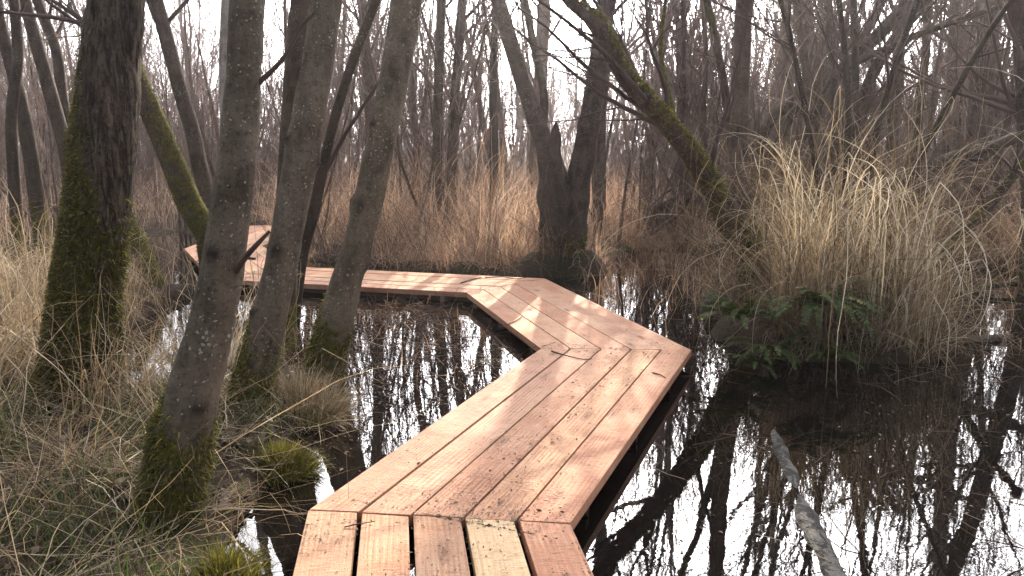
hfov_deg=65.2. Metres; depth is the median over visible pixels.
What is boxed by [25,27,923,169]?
distant wood
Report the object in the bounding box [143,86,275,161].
shrub
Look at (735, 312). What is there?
fern
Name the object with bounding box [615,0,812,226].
bare tree
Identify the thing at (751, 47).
sapling
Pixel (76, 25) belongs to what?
bare tree
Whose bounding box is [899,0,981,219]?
bare tree
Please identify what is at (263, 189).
shrub
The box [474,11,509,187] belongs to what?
bare tree
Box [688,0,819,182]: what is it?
sapling
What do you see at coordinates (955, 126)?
shrub
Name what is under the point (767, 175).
shrub
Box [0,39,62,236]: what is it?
sapling
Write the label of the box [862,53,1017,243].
shrub
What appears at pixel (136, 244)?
leaning stub
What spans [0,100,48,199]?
shrub
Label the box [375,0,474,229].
bare tree
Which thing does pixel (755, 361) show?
fern
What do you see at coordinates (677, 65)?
bare tree
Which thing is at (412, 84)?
bare tree
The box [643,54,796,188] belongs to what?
shrub
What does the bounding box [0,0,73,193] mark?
sapling
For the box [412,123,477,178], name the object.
shrub
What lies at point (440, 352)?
floating debris
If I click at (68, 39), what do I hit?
sapling
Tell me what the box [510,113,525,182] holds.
bare tree
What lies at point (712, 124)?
shrub
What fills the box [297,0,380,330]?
bare tree
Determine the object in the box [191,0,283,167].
sapling
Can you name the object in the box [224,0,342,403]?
bare tree
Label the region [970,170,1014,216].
shrub
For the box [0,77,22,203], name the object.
sapling
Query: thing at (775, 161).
shrub
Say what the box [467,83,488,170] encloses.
bare tree
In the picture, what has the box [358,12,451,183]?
sapling
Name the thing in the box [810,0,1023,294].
bare tree
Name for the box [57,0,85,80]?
bare tree
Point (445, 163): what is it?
shrub
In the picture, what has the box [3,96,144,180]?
shrub
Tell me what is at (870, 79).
willow
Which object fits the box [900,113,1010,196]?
shrub
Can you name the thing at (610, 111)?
sapling
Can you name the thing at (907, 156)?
shrub
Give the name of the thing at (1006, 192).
shrub
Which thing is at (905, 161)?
shrub
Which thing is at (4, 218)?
reeds
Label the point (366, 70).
bare tree
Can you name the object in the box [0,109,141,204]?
shrub
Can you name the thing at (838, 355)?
fern
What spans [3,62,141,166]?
shrub
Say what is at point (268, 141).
shrub
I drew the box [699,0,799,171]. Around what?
sapling
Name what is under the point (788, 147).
shrub
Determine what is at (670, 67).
sapling
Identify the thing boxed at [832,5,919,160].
sapling
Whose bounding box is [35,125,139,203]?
shrub
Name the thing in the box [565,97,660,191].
shrub
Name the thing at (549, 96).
sapling
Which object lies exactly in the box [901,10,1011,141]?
sapling
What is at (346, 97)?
sapling
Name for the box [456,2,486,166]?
sapling
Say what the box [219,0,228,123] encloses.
bare tree
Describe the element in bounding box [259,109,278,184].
shrub
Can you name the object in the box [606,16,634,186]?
bare tree
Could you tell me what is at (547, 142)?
forked tree
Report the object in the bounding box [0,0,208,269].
bare tree
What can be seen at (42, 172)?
sapling
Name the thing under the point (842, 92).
bare tree
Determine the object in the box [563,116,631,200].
shrub
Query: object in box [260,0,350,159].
sapling
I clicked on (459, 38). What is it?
bare tree
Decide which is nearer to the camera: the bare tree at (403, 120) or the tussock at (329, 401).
the tussock at (329, 401)
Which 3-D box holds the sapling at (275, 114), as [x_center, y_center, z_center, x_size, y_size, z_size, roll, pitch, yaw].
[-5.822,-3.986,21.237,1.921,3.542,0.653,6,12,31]
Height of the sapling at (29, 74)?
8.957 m
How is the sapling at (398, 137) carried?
on the ground at (720, 329)
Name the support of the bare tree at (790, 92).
on the ground at (720, 329)
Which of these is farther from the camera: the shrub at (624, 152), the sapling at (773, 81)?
the shrub at (624, 152)
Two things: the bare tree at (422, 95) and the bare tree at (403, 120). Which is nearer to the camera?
the bare tree at (403, 120)
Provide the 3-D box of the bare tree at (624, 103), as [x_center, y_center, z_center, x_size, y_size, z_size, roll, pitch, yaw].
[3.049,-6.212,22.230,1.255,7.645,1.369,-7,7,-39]
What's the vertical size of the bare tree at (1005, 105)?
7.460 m
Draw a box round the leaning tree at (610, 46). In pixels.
[483,0,776,300]
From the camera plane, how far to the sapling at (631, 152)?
12.27 m
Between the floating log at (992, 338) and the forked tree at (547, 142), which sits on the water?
the floating log at (992, 338)
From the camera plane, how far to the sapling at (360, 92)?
21.02 m
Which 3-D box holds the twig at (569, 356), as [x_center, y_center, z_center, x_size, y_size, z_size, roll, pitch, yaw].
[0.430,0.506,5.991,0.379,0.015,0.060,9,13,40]
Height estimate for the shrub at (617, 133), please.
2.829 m
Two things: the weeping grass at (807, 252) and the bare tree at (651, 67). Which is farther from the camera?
the bare tree at (651, 67)
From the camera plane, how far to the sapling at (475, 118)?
33.99 m
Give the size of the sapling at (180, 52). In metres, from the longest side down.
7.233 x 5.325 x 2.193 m
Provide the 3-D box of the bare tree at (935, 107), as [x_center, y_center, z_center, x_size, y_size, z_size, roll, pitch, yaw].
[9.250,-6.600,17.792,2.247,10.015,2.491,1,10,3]
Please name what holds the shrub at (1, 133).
on the ground at (720, 329)
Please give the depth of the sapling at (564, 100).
27.60 m
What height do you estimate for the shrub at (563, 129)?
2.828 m
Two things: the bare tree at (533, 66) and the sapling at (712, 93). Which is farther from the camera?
the bare tree at (533, 66)
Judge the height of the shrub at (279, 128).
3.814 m
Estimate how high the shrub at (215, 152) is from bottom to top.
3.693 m
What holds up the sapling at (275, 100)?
on the ground at (720, 329)
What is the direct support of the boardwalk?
on the ground at (720, 329)
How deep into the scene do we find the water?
4.67 m
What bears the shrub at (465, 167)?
on the ground at (720, 329)
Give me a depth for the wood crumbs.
3.54 m
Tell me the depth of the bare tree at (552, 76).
39.40 m
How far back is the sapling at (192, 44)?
26.57 m
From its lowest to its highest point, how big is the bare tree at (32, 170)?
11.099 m
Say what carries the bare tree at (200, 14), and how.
on the ground at (720, 329)
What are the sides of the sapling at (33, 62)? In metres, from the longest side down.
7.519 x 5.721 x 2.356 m
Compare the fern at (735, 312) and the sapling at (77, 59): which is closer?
the fern at (735, 312)
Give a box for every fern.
[690,284,811,334]
[709,234,785,255]
[716,330,829,370]
[722,352,785,377]
[767,280,903,344]
[794,340,866,374]
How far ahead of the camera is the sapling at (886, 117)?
17.10 m
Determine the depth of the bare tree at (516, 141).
34.15 m
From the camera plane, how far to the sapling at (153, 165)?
21.86 m
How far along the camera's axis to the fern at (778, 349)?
6.15 m
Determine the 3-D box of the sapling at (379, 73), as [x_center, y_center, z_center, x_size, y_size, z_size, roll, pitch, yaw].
[-4.834,-7.060,26.306,5.971,8.041,2.459,2,5,5]
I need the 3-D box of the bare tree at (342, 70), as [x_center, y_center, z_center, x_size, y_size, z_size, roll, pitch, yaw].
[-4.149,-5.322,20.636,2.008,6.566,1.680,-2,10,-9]
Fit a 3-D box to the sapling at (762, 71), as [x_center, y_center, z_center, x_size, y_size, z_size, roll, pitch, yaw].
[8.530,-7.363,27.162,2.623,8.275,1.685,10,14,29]
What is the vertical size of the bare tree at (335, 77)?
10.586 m
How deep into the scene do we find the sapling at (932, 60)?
30.67 m
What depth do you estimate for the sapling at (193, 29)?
32.07 m
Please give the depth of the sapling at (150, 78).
22.55 m
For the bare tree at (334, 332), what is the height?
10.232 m
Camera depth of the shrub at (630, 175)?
15.21 m
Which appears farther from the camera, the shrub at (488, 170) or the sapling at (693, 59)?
the sapling at (693, 59)
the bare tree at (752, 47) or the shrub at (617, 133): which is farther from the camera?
the bare tree at (752, 47)
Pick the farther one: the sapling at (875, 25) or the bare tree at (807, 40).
the sapling at (875, 25)
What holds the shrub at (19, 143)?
on the ground at (720, 329)
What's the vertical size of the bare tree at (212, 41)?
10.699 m
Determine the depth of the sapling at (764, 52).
17.18 m
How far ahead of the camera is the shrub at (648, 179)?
14.11 m
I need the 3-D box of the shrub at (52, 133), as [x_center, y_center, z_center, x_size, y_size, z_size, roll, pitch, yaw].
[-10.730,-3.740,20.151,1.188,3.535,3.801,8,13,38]
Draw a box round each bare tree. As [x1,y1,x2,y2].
[0,0,47,163]
[0,0,52,271]
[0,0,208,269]
[5,0,32,279]
[19,0,145,417]
[20,0,67,183]
[32,0,69,126]
[45,0,78,102]
[53,0,85,74]
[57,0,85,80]
[128,0,315,537]
[142,21,162,175]
[144,43,175,132]
[146,0,212,210]
[146,0,219,180]
[156,16,204,207]
[159,0,218,180]
[164,0,218,123]
[202,0,219,127]
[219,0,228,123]
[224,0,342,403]
[260,0,287,125]
[262,28,278,155]
[276,0,310,349]
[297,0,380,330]
[299,0,422,387]
[323,0,386,191]
[328,0,357,174]
[330,0,386,201]
[335,1,404,161]
[336,0,421,226]
[350,6,421,170]
[372,0,464,210]
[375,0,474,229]
[415,0,490,223]
[417,4,446,144]
[417,31,433,167]
[421,1,516,204]
[444,0,519,191]
[447,0,519,230]
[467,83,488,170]
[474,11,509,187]
[488,0,570,210]
[499,2,534,175]
[501,0,562,179]
[504,25,526,171]
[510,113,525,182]
[518,16,561,129]
[530,0,563,112]
[547,17,567,129]
[550,17,586,147]
[579,0,688,239]
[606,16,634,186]
[609,0,640,200]
[617,0,708,149]
[627,0,688,181]
[629,0,734,210]
[632,0,756,226]
[632,0,760,238]
[713,1,772,105]
[724,0,846,177]
[750,0,800,199]
[753,0,861,185]
[760,0,873,198]
[774,0,879,228]
[782,0,866,214]
[785,0,932,180]
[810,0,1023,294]
[860,0,1004,196]
[863,0,1006,211]
[875,2,932,193]
[890,0,975,209]
[892,0,973,236]
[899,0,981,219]
[901,16,946,167]
[913,0,1014,242]
[917,0,1004,199]
[923,0,975,171]
[941,1,1014,220]
[992,36,1014,156]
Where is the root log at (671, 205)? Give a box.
[632,173,697,240]
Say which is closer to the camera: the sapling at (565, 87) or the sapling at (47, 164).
the sapling at (47, 164)
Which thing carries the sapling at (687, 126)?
on the ground at (720, 329)
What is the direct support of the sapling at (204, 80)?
on the ground at (720, 329)
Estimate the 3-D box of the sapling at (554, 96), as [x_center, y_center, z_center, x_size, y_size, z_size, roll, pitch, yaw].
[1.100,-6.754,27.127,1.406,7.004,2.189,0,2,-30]
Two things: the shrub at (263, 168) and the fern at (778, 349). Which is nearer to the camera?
the fern at (778, 349)
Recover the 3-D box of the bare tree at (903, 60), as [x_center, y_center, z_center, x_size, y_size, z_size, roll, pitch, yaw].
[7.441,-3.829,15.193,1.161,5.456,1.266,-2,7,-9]
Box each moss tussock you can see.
[182,533,283,575]
[240,436,334,491]
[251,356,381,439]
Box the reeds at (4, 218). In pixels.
[0,153,1019,245]
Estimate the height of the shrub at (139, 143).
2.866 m
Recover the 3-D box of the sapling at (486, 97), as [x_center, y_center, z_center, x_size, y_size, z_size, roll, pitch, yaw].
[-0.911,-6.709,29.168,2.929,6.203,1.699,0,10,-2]
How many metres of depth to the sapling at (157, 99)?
17.54 m
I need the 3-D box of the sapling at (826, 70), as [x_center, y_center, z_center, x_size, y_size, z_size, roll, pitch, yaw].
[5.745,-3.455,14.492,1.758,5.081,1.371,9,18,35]
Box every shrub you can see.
[0,97,5,157]
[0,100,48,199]
[0,102,56,197]
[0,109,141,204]
[2,86,146,179]
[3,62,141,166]
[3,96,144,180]
[20,133,62,222]
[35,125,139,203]
[133,111,182,210]
[133,122,214,227]
[134,146,155,196]
[135,118,155,185]
[137,82,214,202]
[138,53,268,182]
[141,46,266,187]
[142,135,210,194]
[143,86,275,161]
[158,90,275,166]
[159,73,278,162]
[164,78,281,217]
[174,52,277,187]
[251,123,279,213]
[254,126,278,209]
[256,87,279,202]
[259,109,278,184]
[265,81,357,161]
[326,133,363,201]
[336,5,484,212]
[336,110,360,184]
[392,100,519,214]
[394,114,482,210]
[399,74,521,189]
[400,56,534,213]
[403,46,487,202]
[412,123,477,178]
[421,139,527,194]
[422,141,527,207]
[548,114,633,178]
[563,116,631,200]
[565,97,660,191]
[566,94,654,198]
[571,113,725,229]
[574,71,658,187]
[605,88,716,243]
[606,117,717,217]
[607,87,644,180]
[607,121,668,190]
[608,115,658,195]
[611,124,669,187]
[631,21,779,233]
[638,113,800,193]
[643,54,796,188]
[647,26,786,189]
[667,100,798,188]
[685,121,827,220]
[689,108,828,209]
[707,92,825,188]
[722,83,904,215]
[749,62,885,167]
[772,103,939,189]
[839,79,911,181]
[851,128,960,210]
[852,53,1013,221]
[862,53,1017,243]
[873,123,1003,214]
[897,125,1019,245]
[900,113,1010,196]
[909,59,1000,241]
[922,137,1016,204]
[927,161,1019,225]
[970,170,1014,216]
[1002,163,1019,218]
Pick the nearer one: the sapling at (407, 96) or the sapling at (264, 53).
the sapling at (407, 96)
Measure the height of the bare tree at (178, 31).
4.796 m
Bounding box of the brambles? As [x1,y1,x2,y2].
[1,125,1019,276]
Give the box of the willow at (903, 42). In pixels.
[556,0,1023,238]
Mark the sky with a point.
(573, 16)
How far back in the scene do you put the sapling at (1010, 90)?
13.97 m
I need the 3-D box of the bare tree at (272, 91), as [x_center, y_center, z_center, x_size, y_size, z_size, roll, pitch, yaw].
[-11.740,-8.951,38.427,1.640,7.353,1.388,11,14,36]
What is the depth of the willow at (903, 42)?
7.97 m
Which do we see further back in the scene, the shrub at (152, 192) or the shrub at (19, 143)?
the shrub at (19, 143)
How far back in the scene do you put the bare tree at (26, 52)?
20.55 m
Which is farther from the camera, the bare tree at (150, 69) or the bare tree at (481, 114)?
the bare tree at (150, 69)
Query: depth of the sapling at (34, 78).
27.72 m
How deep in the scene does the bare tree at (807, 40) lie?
13.88 m
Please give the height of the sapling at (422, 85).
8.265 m
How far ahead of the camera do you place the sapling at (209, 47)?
30.34 m
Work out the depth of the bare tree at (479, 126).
18.02 m
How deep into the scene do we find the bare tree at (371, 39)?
15.58 m
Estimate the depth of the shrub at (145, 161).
21.27 m
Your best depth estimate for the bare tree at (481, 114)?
15.80 m
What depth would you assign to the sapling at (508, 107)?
23.94 m
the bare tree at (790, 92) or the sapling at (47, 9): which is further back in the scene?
the sapling at (47, 9)
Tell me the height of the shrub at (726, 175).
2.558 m
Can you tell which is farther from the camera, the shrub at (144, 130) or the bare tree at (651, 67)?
the bare tree at (651, 67)
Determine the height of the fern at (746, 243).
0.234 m
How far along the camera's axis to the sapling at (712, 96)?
15.11 m
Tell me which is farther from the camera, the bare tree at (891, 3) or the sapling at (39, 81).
the sapling at (39, 81)
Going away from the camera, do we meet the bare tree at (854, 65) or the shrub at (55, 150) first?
the bare tree at (854, 65)
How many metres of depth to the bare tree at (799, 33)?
11.81 m
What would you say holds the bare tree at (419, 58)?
on the ground at (720, 329)
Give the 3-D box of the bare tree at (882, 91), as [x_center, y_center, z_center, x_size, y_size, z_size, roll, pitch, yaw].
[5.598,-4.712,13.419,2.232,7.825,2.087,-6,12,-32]
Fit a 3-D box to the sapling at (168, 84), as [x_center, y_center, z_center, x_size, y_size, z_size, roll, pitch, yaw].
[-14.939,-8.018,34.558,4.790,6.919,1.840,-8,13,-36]
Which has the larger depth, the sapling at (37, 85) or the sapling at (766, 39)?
the sapling at (37, 85)
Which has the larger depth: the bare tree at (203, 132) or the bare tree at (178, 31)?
the bare tree at (178, 31)
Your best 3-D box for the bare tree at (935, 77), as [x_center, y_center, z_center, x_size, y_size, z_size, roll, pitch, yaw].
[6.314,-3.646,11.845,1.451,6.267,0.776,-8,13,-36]
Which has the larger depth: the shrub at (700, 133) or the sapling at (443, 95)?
the sapling at (443, 95)
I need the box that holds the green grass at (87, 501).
[0,354,309,575]
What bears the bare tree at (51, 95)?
on the ground at (720, 329)
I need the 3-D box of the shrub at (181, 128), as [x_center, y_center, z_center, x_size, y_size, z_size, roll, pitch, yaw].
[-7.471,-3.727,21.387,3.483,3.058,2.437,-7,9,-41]
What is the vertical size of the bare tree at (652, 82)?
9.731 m
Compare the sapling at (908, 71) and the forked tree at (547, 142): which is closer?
the forked tree at (547, 142)
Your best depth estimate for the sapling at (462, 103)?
12.22 m
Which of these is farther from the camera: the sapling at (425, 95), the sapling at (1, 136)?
the sapling at (1, 136)
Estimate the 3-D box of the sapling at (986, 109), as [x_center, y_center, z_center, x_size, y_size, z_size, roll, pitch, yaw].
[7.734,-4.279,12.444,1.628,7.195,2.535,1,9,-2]
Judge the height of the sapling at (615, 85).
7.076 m
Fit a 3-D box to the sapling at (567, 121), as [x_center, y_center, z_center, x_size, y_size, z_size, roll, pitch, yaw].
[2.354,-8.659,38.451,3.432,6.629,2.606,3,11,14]
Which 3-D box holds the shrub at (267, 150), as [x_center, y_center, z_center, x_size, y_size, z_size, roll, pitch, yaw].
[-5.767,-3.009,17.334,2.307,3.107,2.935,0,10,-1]
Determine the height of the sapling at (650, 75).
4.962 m
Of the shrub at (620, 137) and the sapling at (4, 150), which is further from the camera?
the shrub at (620, 137)
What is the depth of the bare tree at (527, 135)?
22.04 m
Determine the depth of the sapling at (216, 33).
21.72 m
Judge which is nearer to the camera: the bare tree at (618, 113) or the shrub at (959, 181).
the shrub at (959, 181)
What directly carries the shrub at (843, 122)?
on the ground at (720, 329)
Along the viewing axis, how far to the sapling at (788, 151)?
13.31 m
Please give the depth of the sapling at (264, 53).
32.10 m
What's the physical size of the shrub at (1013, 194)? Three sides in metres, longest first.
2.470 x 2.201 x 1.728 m
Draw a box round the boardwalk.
[184,225,690,575]
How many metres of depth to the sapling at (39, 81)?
26.75 m
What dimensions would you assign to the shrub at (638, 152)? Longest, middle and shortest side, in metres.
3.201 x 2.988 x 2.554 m
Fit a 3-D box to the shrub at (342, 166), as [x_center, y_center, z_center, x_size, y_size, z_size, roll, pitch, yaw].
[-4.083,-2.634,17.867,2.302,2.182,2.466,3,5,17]
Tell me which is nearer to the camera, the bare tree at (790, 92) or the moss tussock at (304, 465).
the moss tussock at (304, 465)
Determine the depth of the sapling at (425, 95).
15.18 m
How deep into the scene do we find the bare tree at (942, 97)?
22.37 m
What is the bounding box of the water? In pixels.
[0,149,1023,575]
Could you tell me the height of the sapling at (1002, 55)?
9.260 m
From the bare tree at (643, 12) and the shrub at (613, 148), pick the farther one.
the shrub at (613, 148)
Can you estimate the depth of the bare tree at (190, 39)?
25.14 m
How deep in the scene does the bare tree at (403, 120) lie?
24.15 m
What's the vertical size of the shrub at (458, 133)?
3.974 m
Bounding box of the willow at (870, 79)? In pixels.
[748,0,1005,226]
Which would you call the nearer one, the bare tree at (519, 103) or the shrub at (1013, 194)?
the shrub at (1013, 194)
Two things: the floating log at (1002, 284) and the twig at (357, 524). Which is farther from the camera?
the floating log at (1002, 284)
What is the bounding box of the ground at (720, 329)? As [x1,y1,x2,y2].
[0,145,1018,575]
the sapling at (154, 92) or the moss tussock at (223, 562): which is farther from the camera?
the sapling at (154, 92)
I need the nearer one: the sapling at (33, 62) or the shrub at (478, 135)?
the shrub at (478, 135)
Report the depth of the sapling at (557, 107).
27.14 m
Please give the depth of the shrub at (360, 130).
14.77 m
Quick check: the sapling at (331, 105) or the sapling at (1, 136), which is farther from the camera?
the sapling at (1, 136)
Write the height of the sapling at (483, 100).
7.084 m
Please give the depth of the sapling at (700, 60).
15.52 m
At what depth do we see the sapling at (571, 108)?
33.43 m
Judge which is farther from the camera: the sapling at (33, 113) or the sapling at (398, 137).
the sapling at (33, 113)
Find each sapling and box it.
[0,0,9,160]
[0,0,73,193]
[0,0,157,240]
[0,1,83,229]
[0,3,62,178]
[0,6,75,221]
[0,16,8,197]
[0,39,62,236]
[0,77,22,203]
[1,1,81,190]
[1,10,75,166]
[2,0,194,127]
[3,56,48,166]
[22,23,66,169]
[39,0,220,193]
[45,0,81,86]
[137,104,161,201]
[139,20,159,187]
[140,23,218,166]
[140,29,162,201]
[141,19,218,152]
[142,0,218,229]
[142,31,190,168]
[143,26,209,137]
[144,1,282,167]
[145,2,174,176]
[147,0,220,122]
[147,5,219,124]
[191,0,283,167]
[193,9,218,112]
[196,51,215,138]
[207,0,281,155]
[210,20,273,203]
[259,0,378,242]
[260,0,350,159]
[261,77,278,167]
[262,29,283,171]
[265,2,289,134]
[266,86,279,181]
[276,6,355,140]
[277,3,453,170]
[283,0,435,198]
[314,0,357,177]
[333,0,356,164]
[335,1,473,192]
[337,0,389,162]
[341,0,519,223]
[341,0,525,240]
[342,1,455,199]
[351,0,468,181]
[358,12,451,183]
[371,13,488,169]
[402,0,465,215]
[417,0,470,185]
[424,7,533,179]
[446,94,476,167]
[451,23,526,183]
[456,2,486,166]
[465,63,487,150]
[466,0,560,189]
[477,0,670,244]
[498,45,571,153]
[506,21,578,146]
[526,64,568,124]
[533,5,577,126]
[547,0,613,167]
[548,7,596,151]
[549,1,665,148]
[551,48,583,160]
[552,67,607,162]
[563,70,584,157]
[571,38,641,179]
[606,77,620,159]
[610,1,662,201]
[614,0,733,244]
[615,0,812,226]
[617,1,753,188]
[620,7,763,165]
[624,0,758,190]
[629,2,723,168]
[647,0,762,230]
[657,3,759,165]
[667,0,796,163]
[667,3,826,125]
[687,0,893,144]
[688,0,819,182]
[689,3,725,152]
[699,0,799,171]
[714,1,872,181]
[748,2,799,209]
[752,0,894,187]
[752,2,793,116]
[769,0,974,184]
[783,13,873,209]
[784,0,866,179]
[819,0,947,140]
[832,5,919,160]
[845,5,968,190]
[857,0,1011,190]
[870,0,1004,144]
[874,59,914,171]
[882,25,919,139]
[895,0,1019,235]
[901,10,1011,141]
[912,9,968,101]
[941,0,1015,243]
[949,0,1014,222]
[994,17,1015,165]
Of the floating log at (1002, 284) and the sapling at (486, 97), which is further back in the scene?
the sapling at (486, 97)
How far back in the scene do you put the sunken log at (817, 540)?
3.60 m
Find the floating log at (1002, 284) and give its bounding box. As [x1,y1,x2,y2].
[928,280,1017,297]
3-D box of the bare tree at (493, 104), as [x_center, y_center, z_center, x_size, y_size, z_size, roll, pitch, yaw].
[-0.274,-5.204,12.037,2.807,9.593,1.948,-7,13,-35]
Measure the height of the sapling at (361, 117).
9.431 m
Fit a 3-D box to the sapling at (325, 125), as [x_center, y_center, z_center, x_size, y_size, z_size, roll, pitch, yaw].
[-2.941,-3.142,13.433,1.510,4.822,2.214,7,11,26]
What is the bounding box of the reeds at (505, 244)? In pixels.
[249,105,1019,278]
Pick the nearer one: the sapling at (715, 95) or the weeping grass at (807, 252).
the weeping grass at (807, 252)
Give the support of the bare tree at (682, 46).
on the water
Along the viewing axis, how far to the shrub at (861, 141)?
13.02 m
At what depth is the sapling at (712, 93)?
14.62 m
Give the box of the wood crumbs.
[300,284,684,575]
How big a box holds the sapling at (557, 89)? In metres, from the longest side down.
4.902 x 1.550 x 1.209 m
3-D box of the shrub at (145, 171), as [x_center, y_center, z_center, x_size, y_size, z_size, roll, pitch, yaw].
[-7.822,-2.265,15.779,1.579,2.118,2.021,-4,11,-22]
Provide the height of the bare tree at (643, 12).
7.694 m
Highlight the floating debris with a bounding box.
[244,257,1023,575]
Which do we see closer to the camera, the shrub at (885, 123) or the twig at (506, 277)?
the twig at (506, 277)
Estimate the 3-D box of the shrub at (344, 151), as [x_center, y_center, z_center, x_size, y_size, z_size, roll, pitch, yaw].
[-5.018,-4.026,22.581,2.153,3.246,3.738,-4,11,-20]
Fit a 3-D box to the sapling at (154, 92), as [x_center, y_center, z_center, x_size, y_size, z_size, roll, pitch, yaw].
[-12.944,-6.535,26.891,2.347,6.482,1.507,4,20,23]
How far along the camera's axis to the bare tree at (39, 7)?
10.58 m
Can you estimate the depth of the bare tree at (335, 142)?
21.13 m
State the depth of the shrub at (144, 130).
18.93 m
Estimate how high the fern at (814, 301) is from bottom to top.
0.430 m
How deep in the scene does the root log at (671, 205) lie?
13.44 m
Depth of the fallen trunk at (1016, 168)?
7.83 m
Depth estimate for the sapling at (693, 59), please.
22.33 m
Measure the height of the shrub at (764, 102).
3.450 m
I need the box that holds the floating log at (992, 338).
[945,334,1013,341]
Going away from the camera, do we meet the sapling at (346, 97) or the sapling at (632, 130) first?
the sapling at (632, 130)
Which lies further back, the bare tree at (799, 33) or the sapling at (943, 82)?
the sapling at (943, 82)
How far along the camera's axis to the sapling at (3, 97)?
17.35 m
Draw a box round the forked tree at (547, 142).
[491,0,627,257]
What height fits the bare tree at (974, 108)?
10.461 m
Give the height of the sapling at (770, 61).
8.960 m
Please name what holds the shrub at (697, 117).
on the water
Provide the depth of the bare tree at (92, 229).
4.66 m
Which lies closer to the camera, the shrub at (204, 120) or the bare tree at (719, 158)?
the bare tree at (719, 158)
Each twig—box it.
[344,521,374,527]
[485,276,525,278]
[551,350,591,359]
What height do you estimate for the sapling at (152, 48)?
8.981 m
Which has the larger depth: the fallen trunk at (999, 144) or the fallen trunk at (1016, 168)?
the fallen trunk at (999, 144)
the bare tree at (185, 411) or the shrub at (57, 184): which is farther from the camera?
the shrub at (57, 184)
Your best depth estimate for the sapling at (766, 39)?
15.32 m
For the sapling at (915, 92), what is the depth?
19.50 m
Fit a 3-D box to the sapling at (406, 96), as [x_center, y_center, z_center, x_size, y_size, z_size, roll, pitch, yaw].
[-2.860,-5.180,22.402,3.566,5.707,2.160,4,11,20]
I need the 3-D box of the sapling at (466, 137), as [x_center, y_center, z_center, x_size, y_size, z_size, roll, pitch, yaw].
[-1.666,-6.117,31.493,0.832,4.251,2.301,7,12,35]
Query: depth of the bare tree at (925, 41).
14.51 m
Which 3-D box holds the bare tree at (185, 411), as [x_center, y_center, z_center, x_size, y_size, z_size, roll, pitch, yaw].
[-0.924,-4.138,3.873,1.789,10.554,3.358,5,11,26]
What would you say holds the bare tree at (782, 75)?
on the ground at (720, 329)
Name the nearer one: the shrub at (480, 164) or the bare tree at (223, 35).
the bare tree at (223, 35)
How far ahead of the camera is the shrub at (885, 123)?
17.74 m
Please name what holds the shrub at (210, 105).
on the ground at (720, 329)
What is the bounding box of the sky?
[0,0,1013,144]
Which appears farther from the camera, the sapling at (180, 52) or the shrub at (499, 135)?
the sapling at (180, 52)
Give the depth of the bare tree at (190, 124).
9.49 m
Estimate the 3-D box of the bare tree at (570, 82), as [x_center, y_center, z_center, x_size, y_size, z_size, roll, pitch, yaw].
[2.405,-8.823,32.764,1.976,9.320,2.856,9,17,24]
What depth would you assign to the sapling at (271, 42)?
23.67 m
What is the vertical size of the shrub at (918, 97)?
2.925 m
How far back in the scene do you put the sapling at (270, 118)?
31.06 m
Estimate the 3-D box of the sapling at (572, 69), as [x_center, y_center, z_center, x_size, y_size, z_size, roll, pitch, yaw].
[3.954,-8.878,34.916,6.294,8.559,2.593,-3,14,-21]
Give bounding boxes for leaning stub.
[129,214,165,286]
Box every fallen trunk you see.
[830,131,1016,209]
[898,119,1023,273]
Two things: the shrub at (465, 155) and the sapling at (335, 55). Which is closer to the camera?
the sapling at (335, 55)
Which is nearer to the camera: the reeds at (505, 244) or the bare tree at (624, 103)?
the reeds at (505, 244)
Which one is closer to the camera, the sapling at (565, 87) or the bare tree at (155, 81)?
the bare tree at (155, 81)
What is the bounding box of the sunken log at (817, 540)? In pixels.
[771,430,846,575]
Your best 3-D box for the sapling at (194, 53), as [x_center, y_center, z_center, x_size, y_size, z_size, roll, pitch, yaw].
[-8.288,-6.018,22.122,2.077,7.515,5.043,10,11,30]
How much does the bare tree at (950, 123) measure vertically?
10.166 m
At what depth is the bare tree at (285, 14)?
13.08 m
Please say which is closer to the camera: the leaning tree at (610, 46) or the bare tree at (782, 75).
the leaning tree at (610, 46)
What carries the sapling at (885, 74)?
on the ground at (720, 329)
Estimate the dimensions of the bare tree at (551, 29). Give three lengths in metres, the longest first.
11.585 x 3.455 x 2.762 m
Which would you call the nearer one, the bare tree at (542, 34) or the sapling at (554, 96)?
the bare tree at (542, 34)
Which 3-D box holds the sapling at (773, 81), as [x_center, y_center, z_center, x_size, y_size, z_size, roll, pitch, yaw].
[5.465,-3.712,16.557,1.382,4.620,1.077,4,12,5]
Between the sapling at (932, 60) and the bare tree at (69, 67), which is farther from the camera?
the sapling at (932, 60)
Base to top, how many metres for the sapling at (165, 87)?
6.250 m
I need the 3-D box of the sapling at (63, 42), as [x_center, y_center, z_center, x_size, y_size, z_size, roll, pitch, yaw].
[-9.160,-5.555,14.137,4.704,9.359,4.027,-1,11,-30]
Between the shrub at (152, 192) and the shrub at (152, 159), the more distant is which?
the shrub at (152, 159)
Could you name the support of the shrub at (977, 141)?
on the ground at (720, 329)
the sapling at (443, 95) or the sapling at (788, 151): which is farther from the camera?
the sapling at (443, 95)
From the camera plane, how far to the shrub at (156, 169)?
20.94 m

